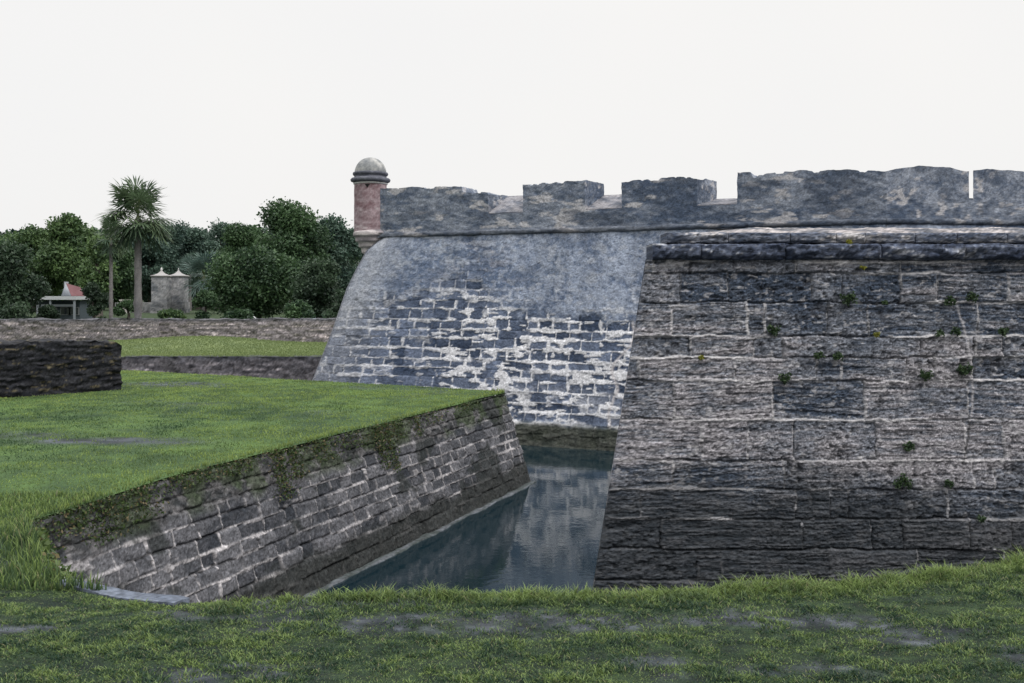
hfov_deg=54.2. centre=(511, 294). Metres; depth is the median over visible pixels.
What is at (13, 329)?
stone wall
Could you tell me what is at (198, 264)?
palm tree
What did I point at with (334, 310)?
shrub
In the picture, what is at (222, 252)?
oak tree
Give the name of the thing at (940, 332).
wall weed
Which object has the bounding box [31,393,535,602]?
retaining wall
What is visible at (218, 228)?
oak tree
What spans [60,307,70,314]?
window
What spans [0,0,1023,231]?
sky
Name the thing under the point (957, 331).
wall weed
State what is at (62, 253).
oak tree
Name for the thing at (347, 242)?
oak tree
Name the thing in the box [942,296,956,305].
wall weed
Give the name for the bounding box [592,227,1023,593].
ravelin
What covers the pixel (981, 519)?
wall weed
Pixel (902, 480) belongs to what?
wall weed
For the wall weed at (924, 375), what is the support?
attached to the ravelin
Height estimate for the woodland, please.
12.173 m
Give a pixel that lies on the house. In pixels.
(70, 302)
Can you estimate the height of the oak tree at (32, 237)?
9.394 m
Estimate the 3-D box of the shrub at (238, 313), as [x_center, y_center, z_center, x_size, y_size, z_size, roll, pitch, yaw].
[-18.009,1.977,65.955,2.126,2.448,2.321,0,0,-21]
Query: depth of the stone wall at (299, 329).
49.30 m
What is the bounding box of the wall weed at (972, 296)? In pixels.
[966,291,978,302]
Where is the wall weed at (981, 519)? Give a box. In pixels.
[976,514,986,522]
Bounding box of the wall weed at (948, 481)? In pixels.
[944,478,953,488]
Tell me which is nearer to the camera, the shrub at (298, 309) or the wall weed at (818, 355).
the wall weed at (818, 355)
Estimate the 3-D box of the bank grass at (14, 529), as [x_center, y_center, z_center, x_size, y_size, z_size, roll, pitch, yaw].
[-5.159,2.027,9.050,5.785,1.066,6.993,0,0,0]
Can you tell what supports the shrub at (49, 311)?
on the ground at (191, 314)
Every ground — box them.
[0,370,1023,682]
[26,301,324,355]
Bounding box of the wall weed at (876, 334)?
[873,332,879,337]
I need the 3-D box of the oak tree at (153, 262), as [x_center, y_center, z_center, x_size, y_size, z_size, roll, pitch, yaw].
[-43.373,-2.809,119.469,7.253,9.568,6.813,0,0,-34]
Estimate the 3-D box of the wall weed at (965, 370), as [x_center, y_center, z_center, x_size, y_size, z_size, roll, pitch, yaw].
[5.358,0.884,11.823,0.218,0.185,0.111,0,0,0]
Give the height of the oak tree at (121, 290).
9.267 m
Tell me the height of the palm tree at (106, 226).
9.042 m
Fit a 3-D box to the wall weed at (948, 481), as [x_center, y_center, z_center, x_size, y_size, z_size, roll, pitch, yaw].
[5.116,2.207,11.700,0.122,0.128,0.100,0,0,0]
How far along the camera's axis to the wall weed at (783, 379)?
11.80 m
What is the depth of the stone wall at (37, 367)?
24.51 m
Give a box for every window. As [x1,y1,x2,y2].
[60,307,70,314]
[68,307,78,314]
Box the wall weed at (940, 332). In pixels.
[935,329,944,336]
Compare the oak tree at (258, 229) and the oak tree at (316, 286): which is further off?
the oak tree at (258, 229)
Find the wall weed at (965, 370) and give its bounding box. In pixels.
[956,362,974,376]
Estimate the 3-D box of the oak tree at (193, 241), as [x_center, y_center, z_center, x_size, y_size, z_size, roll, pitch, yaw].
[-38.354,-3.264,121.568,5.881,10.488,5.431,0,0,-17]
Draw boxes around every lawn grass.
[0,369,504,523]
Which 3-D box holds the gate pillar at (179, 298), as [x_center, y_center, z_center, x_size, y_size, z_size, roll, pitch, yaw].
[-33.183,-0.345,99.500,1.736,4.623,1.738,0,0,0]
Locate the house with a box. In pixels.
[33,282,92,318]
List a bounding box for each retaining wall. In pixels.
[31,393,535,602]
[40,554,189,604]
[121,355,321,380]
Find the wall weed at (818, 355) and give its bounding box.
[813,351,824,358]
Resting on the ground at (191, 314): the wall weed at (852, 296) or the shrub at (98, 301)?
the shrub at (98, 301)
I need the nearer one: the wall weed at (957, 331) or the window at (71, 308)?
the wall weed at (957, 331)
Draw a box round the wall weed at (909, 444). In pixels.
[902,441,914,451]
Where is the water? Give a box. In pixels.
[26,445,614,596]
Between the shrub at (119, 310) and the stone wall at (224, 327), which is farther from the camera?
the shrub at (119, 310)
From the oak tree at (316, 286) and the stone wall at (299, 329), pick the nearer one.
the stone wall at (299, 329)
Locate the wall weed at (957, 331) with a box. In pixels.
[950,326,961,336]
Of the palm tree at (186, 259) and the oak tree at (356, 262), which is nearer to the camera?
the palm tree at (186, 259)
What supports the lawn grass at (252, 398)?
on the ground at (798, 664)
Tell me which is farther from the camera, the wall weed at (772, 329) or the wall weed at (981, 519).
the wall weed at (772, 329)
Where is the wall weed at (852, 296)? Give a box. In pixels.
[840,291,857,305]
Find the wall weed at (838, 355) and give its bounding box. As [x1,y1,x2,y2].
[832,351,843,360]
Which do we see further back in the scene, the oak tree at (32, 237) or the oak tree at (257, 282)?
the oak tree at (32, 237)
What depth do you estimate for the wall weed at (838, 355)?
11.83 m
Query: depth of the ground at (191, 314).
46.99 m
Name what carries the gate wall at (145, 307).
on the ground at (191, 314)
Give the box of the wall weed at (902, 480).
[893,473,912,489]
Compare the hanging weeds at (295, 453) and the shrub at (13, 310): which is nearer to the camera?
the hanging weeds at (295, 453)
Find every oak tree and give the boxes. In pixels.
[0,223,63,311]
[0,231,31,274]
[0,236,52,315]
[30,212,100,286]
[75,234,122,316]
[79,224,98,241]
[94,232,141,307]
[129,235,182,302]
[144,223,179,268]
[168,220,203,259]
[175,225,220,308]
[192,249,229,308]
[199,241,305,318]
[205,217,231,307]
[219,220,261,255]
[235,224,268,267]
[250,196,338,301]
[287,256,342,317]
[317,212,363,301]
[349,251,363,268]
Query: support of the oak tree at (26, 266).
on the ground at (191, 314)
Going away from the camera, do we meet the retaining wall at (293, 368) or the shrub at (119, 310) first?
the retaining wall at (293, 368)
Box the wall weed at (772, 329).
[767,323,780,335]
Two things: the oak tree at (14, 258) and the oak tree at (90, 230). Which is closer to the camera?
the oak tree at (14, 258)
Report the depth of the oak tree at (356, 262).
118.38 m
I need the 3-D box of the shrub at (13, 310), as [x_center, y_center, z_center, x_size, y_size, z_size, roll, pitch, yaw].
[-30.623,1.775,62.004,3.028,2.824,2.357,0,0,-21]
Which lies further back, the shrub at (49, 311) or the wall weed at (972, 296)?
the shrub at (49, 311)
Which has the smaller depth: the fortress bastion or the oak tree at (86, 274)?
the fortress bastion
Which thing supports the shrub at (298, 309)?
on the ground at (191, 314)
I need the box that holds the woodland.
[0,224,360,307]
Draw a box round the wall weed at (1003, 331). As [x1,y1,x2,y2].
[998,327,1008,336]
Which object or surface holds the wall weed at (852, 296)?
attached to the ravelin
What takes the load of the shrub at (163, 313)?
on the ground at (191, 314)
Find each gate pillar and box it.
[150,267,171,312]
[171,268,189,312]
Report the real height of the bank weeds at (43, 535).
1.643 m
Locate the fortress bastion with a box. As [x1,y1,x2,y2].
[312,157,1023,450]
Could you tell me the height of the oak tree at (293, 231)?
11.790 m
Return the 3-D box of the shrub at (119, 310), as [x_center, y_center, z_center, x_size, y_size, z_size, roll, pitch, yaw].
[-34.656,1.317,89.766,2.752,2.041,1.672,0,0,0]
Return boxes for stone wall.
[0,317,159,340]
[0,338,122,397]
[159,318,261,337]
[257,317,335,341]
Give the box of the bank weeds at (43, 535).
[21,527,76,579]
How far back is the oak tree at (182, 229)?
126.15 m
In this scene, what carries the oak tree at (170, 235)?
on the ground at (191, 314)
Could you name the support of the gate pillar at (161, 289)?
on the ground at (191, 314)
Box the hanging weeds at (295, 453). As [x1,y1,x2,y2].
[23,399,484,559]
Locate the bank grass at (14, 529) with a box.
[0,487,114,591]
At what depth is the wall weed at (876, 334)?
11.86 m
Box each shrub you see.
[0,302,39,318]
[34,303,60,318]
[80,281,113,318]
[113,298,133,317]
[157,308,187,318]
[192,289,218,318]
[222,307,253,318]
[280,299,317,318]
[319,288,345,318]
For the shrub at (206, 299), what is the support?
on the ground at (191, 314)
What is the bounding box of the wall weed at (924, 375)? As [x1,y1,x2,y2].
[919,369,933,380]
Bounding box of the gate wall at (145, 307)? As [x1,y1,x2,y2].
[115,302,149,312]
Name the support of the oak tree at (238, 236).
on the ground at (191, 314)
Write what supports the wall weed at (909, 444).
attached to the ravelin
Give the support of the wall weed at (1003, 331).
attached to the ravelin
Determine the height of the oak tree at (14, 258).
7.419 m
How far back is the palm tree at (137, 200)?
64.62 m
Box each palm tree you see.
[92,215,131,317]
[95,176,182,317]
[177,248,217,309]
[178,255,205,310]
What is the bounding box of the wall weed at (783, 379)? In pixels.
[778,372,791,384]
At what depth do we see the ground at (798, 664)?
5.00 m

